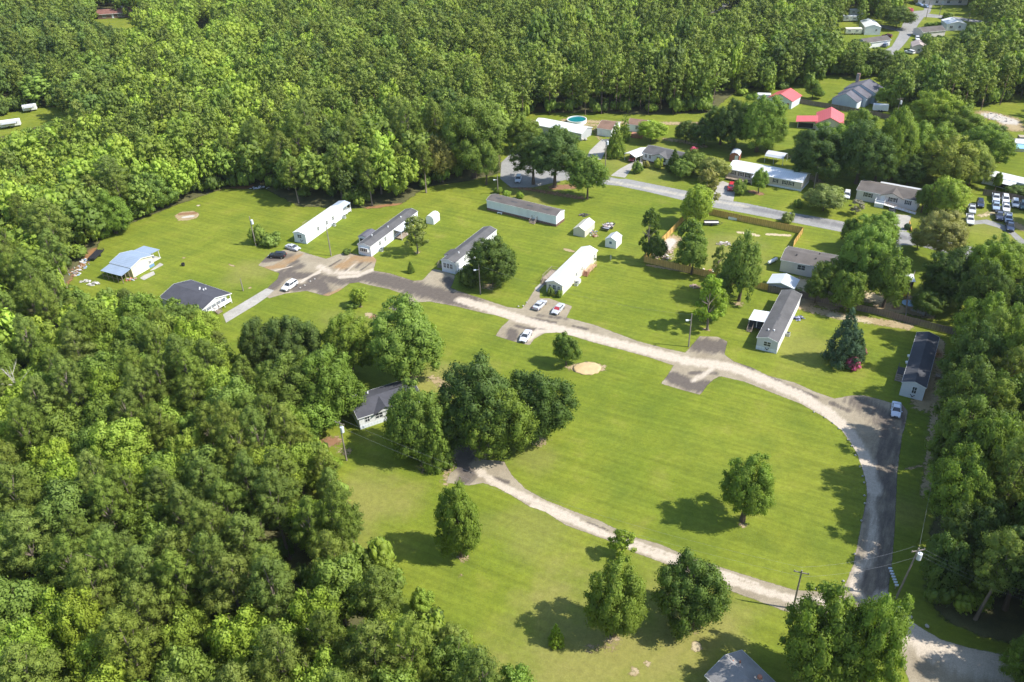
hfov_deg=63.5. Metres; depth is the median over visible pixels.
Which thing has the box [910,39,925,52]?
tan roofed shed
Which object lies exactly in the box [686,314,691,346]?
utility pole
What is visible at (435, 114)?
pine tree
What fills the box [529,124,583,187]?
spreading tree
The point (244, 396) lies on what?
pine tree
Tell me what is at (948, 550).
leafy tree
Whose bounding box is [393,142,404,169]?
pine tree
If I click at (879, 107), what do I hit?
cargo trailer
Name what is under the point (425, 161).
pine tree
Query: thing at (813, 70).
spreading tree
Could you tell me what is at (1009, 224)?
pickup truck
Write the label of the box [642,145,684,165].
white house
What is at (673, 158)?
conifer
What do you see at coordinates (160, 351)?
leafy tree
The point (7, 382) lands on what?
pine tree
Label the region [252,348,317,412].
spreading tree
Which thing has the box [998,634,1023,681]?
spreading tree
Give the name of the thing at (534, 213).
mobile home
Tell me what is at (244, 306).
concrete drive
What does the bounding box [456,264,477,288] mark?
bush
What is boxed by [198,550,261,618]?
pine tree
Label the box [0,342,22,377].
leafy tree
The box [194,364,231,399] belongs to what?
leafy tree
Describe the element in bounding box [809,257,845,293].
leafy tree
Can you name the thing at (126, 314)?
pine tree
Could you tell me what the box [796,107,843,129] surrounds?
red roofed house
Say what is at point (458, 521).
spreading tree
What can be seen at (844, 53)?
spreading tree
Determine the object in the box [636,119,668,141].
leafy tree
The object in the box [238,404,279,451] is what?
pine tree
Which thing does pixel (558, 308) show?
parked sedan
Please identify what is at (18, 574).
leafy tree
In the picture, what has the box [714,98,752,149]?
spreading tree
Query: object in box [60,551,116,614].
pine tree
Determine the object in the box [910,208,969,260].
spreading tree
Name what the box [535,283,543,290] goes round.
concrete walkway
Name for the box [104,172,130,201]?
pine tree
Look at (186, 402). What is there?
pine tree
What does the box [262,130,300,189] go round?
pine tree
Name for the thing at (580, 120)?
above ground pool
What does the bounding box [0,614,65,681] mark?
leafy tree
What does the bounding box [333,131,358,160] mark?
pine tree
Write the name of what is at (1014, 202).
parked suv
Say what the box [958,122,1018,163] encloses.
spreading tree
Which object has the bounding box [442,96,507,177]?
spreading tree
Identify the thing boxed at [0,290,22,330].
pine tree
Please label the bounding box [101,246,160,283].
house
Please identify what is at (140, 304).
leafy tree
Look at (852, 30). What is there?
camper
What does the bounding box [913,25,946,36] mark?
taupe roofed house
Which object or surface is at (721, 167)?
leafy tree
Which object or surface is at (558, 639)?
conifer
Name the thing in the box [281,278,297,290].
parked suv
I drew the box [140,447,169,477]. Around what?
leafy tree
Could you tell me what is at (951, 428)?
spreading tree
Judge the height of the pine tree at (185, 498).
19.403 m
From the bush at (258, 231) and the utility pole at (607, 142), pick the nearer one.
the bush at (258, 231)
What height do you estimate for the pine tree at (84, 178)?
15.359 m
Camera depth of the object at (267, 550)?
118.40 m
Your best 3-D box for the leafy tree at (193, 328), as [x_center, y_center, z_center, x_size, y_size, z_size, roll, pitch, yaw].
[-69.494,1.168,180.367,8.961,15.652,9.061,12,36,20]
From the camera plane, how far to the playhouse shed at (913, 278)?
204.68 m
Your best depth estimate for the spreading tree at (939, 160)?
247.36 m
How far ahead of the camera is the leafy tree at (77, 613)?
112.28 m
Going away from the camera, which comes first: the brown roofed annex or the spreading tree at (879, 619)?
the spreading tree at (879, 619)
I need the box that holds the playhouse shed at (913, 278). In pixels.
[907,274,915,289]
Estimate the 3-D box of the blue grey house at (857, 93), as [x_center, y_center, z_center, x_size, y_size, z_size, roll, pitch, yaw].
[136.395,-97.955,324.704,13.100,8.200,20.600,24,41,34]
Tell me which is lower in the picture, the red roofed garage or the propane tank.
the propane tank
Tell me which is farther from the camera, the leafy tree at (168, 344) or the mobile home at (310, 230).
the mobile home at (310, 230)
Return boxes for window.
[375,412,382,418]
[763,341,770,346]
[797,265,805,270]
[911,386,917,393]
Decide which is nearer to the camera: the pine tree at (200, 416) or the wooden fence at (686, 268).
the pine tree at (200, 416)
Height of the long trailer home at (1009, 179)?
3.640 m
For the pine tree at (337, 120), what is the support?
on the forest floor
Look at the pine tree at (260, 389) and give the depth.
158.19 m
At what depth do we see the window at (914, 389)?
167.63 m
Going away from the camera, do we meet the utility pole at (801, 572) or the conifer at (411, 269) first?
the utility pole at (801, 572)
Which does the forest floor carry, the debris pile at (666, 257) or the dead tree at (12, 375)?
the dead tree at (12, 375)
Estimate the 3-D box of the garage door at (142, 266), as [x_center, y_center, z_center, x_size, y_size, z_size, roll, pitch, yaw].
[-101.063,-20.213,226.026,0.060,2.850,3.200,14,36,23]
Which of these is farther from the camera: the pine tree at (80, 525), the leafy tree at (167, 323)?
the leafy tree at (167, 323)
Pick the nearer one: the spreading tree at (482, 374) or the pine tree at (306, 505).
the pine tree at (306, 505)
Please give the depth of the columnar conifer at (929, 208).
237.74 m
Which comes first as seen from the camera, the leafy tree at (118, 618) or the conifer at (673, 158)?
the leafy tree at (118, 618)
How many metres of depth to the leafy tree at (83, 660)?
109.51 m
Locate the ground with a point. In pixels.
(636, 446)
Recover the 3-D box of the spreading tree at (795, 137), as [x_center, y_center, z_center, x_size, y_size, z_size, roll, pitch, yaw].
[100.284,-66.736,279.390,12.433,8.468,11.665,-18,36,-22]
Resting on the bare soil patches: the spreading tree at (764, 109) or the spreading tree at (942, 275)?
the spreading tree at (764, 109)
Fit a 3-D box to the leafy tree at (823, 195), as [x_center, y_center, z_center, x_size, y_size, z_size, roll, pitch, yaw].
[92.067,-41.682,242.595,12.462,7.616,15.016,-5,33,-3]
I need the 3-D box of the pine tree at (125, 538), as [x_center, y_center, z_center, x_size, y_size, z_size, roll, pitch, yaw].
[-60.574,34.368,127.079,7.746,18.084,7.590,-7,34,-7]
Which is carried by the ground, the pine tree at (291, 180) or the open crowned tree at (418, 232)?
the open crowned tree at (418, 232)
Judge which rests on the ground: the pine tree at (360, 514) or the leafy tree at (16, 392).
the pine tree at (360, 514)
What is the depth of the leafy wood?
320.90 m
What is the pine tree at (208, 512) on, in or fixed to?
on the forest floor
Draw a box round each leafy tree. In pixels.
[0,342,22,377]
[0,368,16,396]
[0,384,33,425]
[0,408,32,462]
[0,460,51,517]
[0,518,37,583]
[0,566,11,592]
[0,573,54,636]
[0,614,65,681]
[10,329,42,364]
[12,365,39,389]
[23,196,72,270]
[26,369,67,409]
[26,436,75,471]
[27,346,67,373]
[28,400,85,445]
[29,341,65,375]
[30,542,71,595]
[30,584,81,661]
[31,475,104,543]
[38,319,81,354]
[39,451,97,495]
[55,585,119,656]
[62,623,138,681]
[66,296,119,342]
[67,424,101,469]
[71,389,124,431]
[75,349,123,398]
[83,365,127,403]
[85,655,134,681]
[87,417,154,467]
[88,331,118,354]
[104,452,146,508]
[107,332,156,360]
[114,291,163,325]
[115,498,180,565]
[116,315,147,341]
[120,351,158,402]
[138,395,185,451]
[138,520,180,571]
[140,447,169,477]
[140,452,191,509]
[141,314,182,345]
[149,641,222,681]
[152,347,180,398]
[156,601,213,653]
[161,337,184,350]
[163,426,206,475]
[170,316,214,344]
[173,443,234,504]
[175,402,216,445]
[181,336,235,369]
[192,308,220,335]
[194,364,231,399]
[201,373,256,433]
[203,371,246,399]
[204,603,266,669]
[229,355,240,369]
[246,615,307,678]
[247,443,301,485]
[275,400,310,447]
[279,441,317,497]
[284,496,334,555]
[287,585,343,653]
[287,643,346,681]
[296,392,342,437]
[302,428,319,441]
[305,550,368,626]
[316,457,339,478]
[317,451,343,467]
[348,287,368,305]
[361,608,407,664]
[367,659,425,681]
[373,554,398,571]
[382,415,428,454]
[409,587,434,614]
[422,133,457,182]
[425,633,480,681]
[472,138,499,184]
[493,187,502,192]
[495,662,536,681]
[502,126,517,147]
[506,117,542,142]
[552,330,582,365]
[555,127,567,136]
[564,151,610,199]
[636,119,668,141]
[646,234,668,259]
[669,157,697,177]
[675,233,707,274]
[678,148,706,172]
[680,183,714,220]
[696,156,732,175]
[701,288,729,315]
[720,228,762,302]
[751,166,769,192]
[784,622,830,680]
[800,183,847,210]
[803,273,829,302]
[804,79,822,98]
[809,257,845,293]
[813,90,825,98]
[827,270,868,310]
[840,217,859,239]
[866,244,912,307]
[872,84,904,103]
[882,5,918,27]
[910,235,922,248]
[910,287,952,316]
[914,184,934,212]
[919,530,973,591]
[931,175,972,212]
[960,412,1021,481]
[984,408,1023,478]
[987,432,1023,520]
[989,522,1023,611]
[990,368,1023,414]
[991,313,1023,374]
[992,171,1003,189]
[998,301,1023,330]
[1008,279,1023,308]
[1009,497,1023,589]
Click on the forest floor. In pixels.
(996, 622)
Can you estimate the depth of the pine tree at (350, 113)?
282.88 m
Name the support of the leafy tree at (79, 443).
on the forest floor
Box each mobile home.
[293,200,350,243]
[357,208,417,256]
[437,226,496,273]
[486,194,564,226]
[541,245,597,293]
[746,289,801,353]
[894,332,943,400]
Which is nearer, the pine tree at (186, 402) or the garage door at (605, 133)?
the pine tree at (186, 402)
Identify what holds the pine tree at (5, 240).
on the forest floor
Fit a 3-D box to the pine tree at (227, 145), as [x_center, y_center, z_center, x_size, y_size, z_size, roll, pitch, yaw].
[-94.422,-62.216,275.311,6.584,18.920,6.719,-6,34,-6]
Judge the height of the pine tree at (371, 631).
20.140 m
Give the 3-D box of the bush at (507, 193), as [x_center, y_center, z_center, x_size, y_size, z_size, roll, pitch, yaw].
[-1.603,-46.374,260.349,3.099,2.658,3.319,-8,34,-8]
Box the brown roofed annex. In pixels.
[628,118,646,131]
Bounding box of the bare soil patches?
[174,110,1023,675]
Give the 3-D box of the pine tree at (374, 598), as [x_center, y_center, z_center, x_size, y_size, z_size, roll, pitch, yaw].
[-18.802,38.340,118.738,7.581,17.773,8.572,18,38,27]
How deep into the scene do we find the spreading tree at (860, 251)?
195.99 m
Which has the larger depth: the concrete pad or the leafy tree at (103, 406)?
the concrete pad
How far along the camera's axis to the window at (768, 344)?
183.62 m
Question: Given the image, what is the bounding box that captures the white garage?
[859,18,880,34]
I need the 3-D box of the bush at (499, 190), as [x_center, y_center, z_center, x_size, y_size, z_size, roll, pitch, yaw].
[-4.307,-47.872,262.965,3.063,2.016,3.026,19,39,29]
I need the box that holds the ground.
[0,0,1023,681]
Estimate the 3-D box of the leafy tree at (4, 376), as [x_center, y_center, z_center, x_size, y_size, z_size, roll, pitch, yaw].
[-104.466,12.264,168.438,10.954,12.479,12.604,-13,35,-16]
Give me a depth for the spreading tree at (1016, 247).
191.40 m
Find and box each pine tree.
[0,225,20,264]
[0,243,17,290]
[0,251,29,313]
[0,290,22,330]
[0,377,11,395]
[0,439,20,474]
[0,461,46,517]
[0,488,15,515]
[0,505,57,574]
[0,638,73,681]
[4,397,46,454]
[6,193,27,228]
[7,246,47,291]
[9,280,46,323]
[10,312,47,362]
[14,203,44,241]
[15,262,53,329]
[19,375,67,422]
[25,275,60,328]
[34,228,71,287]
[40,347,75,398]
[41,271,63,302]
[44,532,101,590]
[47,353,91,407]
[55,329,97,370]
[56,513,102,576]
[57,310,95,355]
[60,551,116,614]
[64,298,76,311]
[74,448,115,530]
[75,174,102,192]
[85,528,137,607]
[86,473,133,533]
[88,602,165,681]
[89,154,133,195]
[91,520,134,584]
[103,462,145,511]
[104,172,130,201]
[108,387,152,425]
[112,345,156,398]
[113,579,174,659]
[115,288,136,308]
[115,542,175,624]
[119,362,156,410]
[121,312,133,318]
[135,319,165,357]
[137,353,177,403]
[138,465,186,505]
[140,401,179,452]
[147,526,204,588]
[150,307,166,323]
[153,545,206,608]
[156,673,189,681]
[158,332,204,388]
[159,481,203,538]
[169,374,207,422]
[171,346,208,403]
[182,499,230,553]
[183,455,232,512]
[184,530,233,599]
[185,314,195,324]
[190,400,225,446]
[192,338,226,369]
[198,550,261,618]
[204,477,255,537]
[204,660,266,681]
[205,398,248,487]
[208,330,226,344]
[214,420,260,495]
[217,128,235,158]
[217,511,277,575]
[228,360,257,387]
[228,448,265,535]
[230,391,259,436]
[234,354,255,380]
[236,120,256,146]
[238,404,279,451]
[239,116,271,154]
[243,554,296,622]
[246,623,310,681]
[249,391,291,445]
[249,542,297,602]
[250,466,302,560]
[251,445,307,505]
[254,385,272,419]
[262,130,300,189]
[267,675,287,681]
[269,400,307,448]
[278,112,310,156]
[278,158,307,202]
[290,98,320,134]
[290,420,313,449]
[290,495,328,549]
[301,607,349,668]
[306,131,326,154]
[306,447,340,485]
[306,529,352,572]
[312,481,363,554]
[314,466,346,506]
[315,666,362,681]
[323,143,348,198]
[328,109,345,131]
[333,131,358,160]
[339,615,409,681]
[340,504,364,543]
[341,116,360,145]
[342,109,361,135]
[348,565,408,621]
[353,146,374,188]
[359,161,379,205]
[359,563,385,593]
[368,136,383,193]
[379,95,410,137]
[386,609,438,681]
[392,101,426,144]
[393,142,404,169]
[413,142,433,192]
[418,96,440,131]
[422,102,443,136]
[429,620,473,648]
[436,100,450,124]
[448,643,504,681]
[483,99,506,127]
[969,526,1023,620]
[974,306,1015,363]
[975,377,1020,412]
[991,346,1023,377]
[994,431,1023,491]
[1017,410,1023,427]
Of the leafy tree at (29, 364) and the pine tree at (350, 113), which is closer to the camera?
the leafy tree at (29, 364)
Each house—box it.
[96,5,137,18]
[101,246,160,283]
[160,280,231,313]
[350,380,419,429]
[536,118,592,140]
[597,120,619,136]
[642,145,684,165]
[704,650,774,681]
[780,246,837,276]
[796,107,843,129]
[832,73,883,107]
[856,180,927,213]
[913,0,967,4]
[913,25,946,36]
[941,17,966,30]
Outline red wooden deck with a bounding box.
[631,132,642,138]
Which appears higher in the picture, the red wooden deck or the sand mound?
the red wooden deck
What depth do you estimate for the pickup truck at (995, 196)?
245.34 m
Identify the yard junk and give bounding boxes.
[793,315,805,320]
[985,113,1011,121]
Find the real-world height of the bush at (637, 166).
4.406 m
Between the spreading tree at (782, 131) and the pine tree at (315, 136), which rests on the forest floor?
the pine tree at (315, 136)
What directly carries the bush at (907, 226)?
on the ground
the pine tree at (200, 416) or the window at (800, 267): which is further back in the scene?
the window at (800, 267)
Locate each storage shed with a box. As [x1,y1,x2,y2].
[426,211,439,224]
[573,217,594,237]
[605,231,621,248]
[729,148,741,161]
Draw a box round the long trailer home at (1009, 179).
[982,171,1023,188]
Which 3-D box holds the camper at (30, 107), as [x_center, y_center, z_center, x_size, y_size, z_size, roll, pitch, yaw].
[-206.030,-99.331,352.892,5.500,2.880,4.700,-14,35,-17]
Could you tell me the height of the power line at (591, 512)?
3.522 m
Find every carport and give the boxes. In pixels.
[624,147,645,160]
[764,150,787,164]
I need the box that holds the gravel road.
[259,249,1013,681]
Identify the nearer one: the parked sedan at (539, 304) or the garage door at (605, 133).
the parked sedan at (539, 304)
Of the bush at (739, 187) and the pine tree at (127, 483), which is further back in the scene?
the bush at (739, 187)
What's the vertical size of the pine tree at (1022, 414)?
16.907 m
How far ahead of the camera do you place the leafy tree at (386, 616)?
112.53 m
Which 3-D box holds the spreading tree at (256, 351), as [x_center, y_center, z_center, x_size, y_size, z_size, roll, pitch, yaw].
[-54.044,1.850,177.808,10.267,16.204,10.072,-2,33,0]
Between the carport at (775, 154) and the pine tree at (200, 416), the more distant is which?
the carport at (775, 154)
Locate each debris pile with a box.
[69,261,88,276]
[651,249,673,259]
[716,241,730,245]
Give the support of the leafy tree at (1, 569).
on the forest floor
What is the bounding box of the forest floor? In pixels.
[0,0,1023,681]
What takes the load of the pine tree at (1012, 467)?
on the forest floor
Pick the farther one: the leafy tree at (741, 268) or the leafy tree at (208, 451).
the leafy tree at (741, 268)
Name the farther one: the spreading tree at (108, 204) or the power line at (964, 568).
the spreading tree at (108, 204)
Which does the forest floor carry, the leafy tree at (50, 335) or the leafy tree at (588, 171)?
the leafy tree at (50, 335)
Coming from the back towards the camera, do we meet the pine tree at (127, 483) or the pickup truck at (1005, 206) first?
the pickup truck at (1005, 206)
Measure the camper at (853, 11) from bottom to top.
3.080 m
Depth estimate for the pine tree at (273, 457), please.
134.93 m
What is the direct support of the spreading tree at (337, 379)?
on the ground
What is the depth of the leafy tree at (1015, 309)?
159.96 m
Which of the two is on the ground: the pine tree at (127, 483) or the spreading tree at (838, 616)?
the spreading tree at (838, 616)
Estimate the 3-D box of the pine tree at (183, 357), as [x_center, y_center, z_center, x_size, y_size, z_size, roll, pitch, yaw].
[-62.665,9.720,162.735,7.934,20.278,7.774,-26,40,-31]
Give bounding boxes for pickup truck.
[965,213,974,224]
[967,203,976,213]
[991,192,999,200]
[991,200,1000,210]
[994,209,1003,220]
[1001,201,1009,211]
[1004,212,1013,222]
[1005,220,1014,231]
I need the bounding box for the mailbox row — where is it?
[888,567,898,588]
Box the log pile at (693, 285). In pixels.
[689,284,699,288]
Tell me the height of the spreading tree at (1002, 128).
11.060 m
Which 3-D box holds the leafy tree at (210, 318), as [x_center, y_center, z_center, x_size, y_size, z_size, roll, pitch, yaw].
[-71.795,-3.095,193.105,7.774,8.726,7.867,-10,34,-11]
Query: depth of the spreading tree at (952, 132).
257.15 m
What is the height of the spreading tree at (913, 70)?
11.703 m
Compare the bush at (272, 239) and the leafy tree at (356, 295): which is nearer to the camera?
the leafy tree at (356, 295)
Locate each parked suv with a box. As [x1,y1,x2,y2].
[268,251,286,258]
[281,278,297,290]
[515,174,521,182]
[628,154,634,161]
[727,181,733,190]
[844,189,850,198]
[904,49,915,53]
[976,197,984,207]
[1001,193,1010,202]
[1011,197,1018,207]
[1019,199,1023,209]
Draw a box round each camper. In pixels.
[0,118,20,127]
[21,103,36,111]
[842,15,857,21]
[844,27,861,34]
[849,9,863,14]
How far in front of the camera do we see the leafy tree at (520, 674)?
110.77 m
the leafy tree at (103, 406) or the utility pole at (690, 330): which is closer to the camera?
the leafy tree at (103, 406)
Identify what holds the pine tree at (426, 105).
on the forest floor
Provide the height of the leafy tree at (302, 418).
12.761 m
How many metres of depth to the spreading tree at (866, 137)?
249.59 m
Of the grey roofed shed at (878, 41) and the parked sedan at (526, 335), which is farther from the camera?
the grey roofed shed at (878, 41)
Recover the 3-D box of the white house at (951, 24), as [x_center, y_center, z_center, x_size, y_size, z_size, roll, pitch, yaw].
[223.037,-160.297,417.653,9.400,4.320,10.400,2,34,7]
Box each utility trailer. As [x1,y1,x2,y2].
[87,249,103,259]
[601,222,614,229]
[704,220,721,225]
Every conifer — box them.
[407,261,414,273]
[421,410,455,474]
[547,623,564,649]
[604,122,626,159]
[620,114,630,142]
[664,149,680,173]
[820,307,864,370]
[849,328,867,363]
[922,182,935,215]
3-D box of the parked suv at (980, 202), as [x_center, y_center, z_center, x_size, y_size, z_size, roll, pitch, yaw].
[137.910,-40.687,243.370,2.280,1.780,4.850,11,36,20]
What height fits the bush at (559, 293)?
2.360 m
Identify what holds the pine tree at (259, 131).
on the forest floor
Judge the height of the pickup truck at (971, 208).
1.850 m
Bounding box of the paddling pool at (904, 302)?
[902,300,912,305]
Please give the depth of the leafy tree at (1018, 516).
122.85 m
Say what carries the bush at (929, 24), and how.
on the ground
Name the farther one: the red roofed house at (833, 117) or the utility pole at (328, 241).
the red roofed house at (833, 117)
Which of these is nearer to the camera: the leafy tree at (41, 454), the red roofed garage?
the leafy tree at (41, 454)
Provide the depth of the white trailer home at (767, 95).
331.49 m
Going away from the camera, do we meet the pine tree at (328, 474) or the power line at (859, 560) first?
the power line at (859, 560)
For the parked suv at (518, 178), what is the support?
on the street at (508, 176)
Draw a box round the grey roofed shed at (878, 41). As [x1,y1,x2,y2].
[856,35,890,47]
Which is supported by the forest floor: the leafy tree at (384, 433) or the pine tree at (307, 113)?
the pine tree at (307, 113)
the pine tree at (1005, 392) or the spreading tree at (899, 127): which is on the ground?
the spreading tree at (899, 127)
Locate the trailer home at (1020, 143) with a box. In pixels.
[1013,138,1023,151]
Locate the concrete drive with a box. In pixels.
[223,288,273,322]
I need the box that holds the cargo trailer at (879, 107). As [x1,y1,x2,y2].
[872,103,888,111]
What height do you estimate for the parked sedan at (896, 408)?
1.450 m
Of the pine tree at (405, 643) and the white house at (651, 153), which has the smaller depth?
the pine tree at (405, 643)
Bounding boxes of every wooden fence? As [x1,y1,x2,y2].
[644,255,767,290]
[645,216,683,255]
[708,209,803,245]
[767,285,956,334]
[800,99,891,118]
[982,189,1023,201]
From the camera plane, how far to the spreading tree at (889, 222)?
217.08 m
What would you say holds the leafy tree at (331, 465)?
on the ground
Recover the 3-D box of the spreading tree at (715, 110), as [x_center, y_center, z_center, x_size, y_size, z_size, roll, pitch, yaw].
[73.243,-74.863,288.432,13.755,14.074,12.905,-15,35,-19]
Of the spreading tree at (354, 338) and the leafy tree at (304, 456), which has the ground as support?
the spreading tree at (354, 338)
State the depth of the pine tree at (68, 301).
190.95 m
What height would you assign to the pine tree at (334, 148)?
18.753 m
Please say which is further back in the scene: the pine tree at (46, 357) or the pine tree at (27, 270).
the pine tree at (27, 270)
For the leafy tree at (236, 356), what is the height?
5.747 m
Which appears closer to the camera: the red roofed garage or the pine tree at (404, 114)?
the pine tree at (404, 114)
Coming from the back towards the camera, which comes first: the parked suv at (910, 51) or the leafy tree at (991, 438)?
the parked suv at (910, 51)
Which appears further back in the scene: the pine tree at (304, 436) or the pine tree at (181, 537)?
the pine tree at (304, 436)
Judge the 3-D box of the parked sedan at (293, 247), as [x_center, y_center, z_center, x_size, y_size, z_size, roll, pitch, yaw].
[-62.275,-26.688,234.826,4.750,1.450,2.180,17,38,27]
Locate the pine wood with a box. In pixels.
[0,0,1023,173]
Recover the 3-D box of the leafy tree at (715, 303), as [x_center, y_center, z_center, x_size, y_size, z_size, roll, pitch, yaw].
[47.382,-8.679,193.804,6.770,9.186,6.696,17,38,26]
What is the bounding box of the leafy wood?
[0,0,1023,352]
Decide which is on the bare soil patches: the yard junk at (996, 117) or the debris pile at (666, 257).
the yard junk at (996, 117)
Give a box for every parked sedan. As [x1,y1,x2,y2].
[285,243,300,251]
[519,329,531,342]
[532,299,546,309]
[551,303,564,314]
[890,401,902,417]
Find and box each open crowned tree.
[404,215,428,253]
[606,529,636,561]
[638,207,660,256]
[674,218,707,265]
[692,273,726,330]
[697,167,720,200]
[711,245,725,273]
[848,199,864,214]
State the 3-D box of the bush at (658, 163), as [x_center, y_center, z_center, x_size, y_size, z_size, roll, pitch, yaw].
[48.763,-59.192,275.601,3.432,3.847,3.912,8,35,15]
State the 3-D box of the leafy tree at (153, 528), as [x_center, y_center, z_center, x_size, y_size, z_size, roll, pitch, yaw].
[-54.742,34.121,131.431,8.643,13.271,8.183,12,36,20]
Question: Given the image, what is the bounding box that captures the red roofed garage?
[769,88,801,108]
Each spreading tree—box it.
[89,188,133,238]
[129,171,179,213]
[146,304,190,319]
[236,315,286,371]
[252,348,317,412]
[263,315,324,363]
[293,342,368,416]
[322,308,375,370]
[366,292,445,381]
[382,377,451,460]
[433,477,482,557]
[436,348,515,451]
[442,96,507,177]
[457,383,540,460]
[462,233,519,285]
[507,130,547,184]
[508,369,580,445]
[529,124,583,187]
[582,553,649,638]
[649,546,732,643]
[674,120,698,141]
[689,117,718,145]
[704,105,731,144]
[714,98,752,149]
[718,451,776,522]
[732,92,789,151]
[733,63,759,86]
[753,114,788,149]
[777,579,869,681]
[787,125,849,181]
[793,130,806,144]
[796,61,825,77]
[813,121,854,168]
[836,119,896,183]
[836,224,896,291]
[837,50,867,72]
[841,592,914,681]
[844,108,879,129]
[850,210,901,247]
[856,143,900,181]
[863,47,895,73]
[880,105,920,180]
[889,153,929,185]
[893,69,925,79]
[907,119,950,172]
[908,89,963,128]
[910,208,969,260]
[915,74,952,90]
[918,133,980,184]
[919,244,985,305]
[921,120,961,155]
[922,442,996,531]
[924,394,1005,480]
[932,353,1001,436]
[935,104,986,134]
[935,318,1009,391]
[938,495,1012,578]
[949,290,1008,348]
[952,257,1015,331]
[954,139,997,185]
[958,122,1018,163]
[959,241,1019,287]
[968,232,1023,278]
[992,124,1015,156]
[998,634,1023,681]
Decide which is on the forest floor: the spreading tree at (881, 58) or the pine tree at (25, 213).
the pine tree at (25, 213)
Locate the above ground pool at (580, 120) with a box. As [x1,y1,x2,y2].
[567,116,586,124]
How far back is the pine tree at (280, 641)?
103.98 m
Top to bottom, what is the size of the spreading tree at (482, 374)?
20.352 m
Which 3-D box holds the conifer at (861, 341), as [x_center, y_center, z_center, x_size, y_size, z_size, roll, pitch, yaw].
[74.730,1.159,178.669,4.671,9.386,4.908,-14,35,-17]
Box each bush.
[247,224,265,244]
[258,231,281,247]
[343,248,350,254]
[345,301,359,309]
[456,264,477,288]
[503,190,511,196]
[516,191,524,198]
[547,286,554,295]
[556,290,562,297]
[631,160,643,173]
[642,160,649,167]
[653,158,663,167]
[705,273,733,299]
[732,178,747,194]
[780,211,794,223]
[793,199,802,208]
[845,356,861,370]
[904,223,910,229]
[924,22,934,26]
[942,12,954,17]
[1002,184,1023,195]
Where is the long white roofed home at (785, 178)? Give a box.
[725,160,810,190]
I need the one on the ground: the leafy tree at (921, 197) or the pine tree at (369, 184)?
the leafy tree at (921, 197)
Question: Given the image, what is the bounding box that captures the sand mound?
[572,361,601,374]
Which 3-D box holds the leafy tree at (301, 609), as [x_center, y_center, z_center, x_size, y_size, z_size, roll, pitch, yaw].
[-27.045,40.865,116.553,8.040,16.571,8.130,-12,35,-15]
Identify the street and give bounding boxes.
[500,154,972,258]
[710,0,980,54]
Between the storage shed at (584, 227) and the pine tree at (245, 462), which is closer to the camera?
the pine tree at (245, 462)
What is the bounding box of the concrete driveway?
[587,139,910,230]
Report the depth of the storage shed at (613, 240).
228.78 m
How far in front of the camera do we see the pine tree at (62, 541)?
120.89 m
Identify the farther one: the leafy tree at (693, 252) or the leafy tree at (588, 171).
the leafy tree at (588, 171)
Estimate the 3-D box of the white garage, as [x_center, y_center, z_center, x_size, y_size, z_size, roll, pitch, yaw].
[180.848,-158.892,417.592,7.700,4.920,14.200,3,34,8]
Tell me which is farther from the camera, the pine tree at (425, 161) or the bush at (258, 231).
the pine tree at (425, 161)
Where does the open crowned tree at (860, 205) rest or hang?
on the ground
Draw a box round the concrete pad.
[141,263,162,279]
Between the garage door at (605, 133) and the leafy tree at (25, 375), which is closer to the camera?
the leafy tree at (25, 375)
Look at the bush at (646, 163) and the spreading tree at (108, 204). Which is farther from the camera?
the bush at (646, 163)
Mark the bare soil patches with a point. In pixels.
(1012, 124)
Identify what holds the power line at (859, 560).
attached to the utility pole at (918, 556)
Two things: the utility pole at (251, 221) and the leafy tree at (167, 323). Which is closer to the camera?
the leafy tree at (167, 323)
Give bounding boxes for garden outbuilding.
[767,273,799,291]
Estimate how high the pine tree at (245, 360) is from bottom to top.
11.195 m
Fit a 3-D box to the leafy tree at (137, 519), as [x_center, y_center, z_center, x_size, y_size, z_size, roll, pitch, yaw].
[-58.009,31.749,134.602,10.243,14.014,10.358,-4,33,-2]
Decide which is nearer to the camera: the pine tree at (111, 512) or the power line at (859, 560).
the power line at (859, 560)
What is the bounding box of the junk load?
[602,223,613,226]
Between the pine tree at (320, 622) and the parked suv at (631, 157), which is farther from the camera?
the parked suv at (631, 157)
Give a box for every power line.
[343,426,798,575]
[804,549,914,576]
[920,548,1023,596]
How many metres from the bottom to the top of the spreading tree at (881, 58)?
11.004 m
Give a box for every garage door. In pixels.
[136,260,147,273]
[603,130,607,136]
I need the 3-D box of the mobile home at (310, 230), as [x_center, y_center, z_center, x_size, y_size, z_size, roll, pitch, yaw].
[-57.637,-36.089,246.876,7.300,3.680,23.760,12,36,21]
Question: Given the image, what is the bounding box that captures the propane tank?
[767,257,777,264]
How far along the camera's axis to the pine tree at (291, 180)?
255.44 m
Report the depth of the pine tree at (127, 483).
135.10 m
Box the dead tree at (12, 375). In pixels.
[1,363,28,389]
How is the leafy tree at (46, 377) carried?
on the forest floor
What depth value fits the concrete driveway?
268.07 m
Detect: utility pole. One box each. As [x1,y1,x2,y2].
[249,216,255,245]
[326,226,331,255]
[335,421,347,460]
[474,264,480,293]
[603,138,608,164]
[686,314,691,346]
[793,570,808,605]
[895,548,924,598]
[905,272,914,315]
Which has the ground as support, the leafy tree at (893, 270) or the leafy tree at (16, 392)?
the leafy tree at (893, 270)

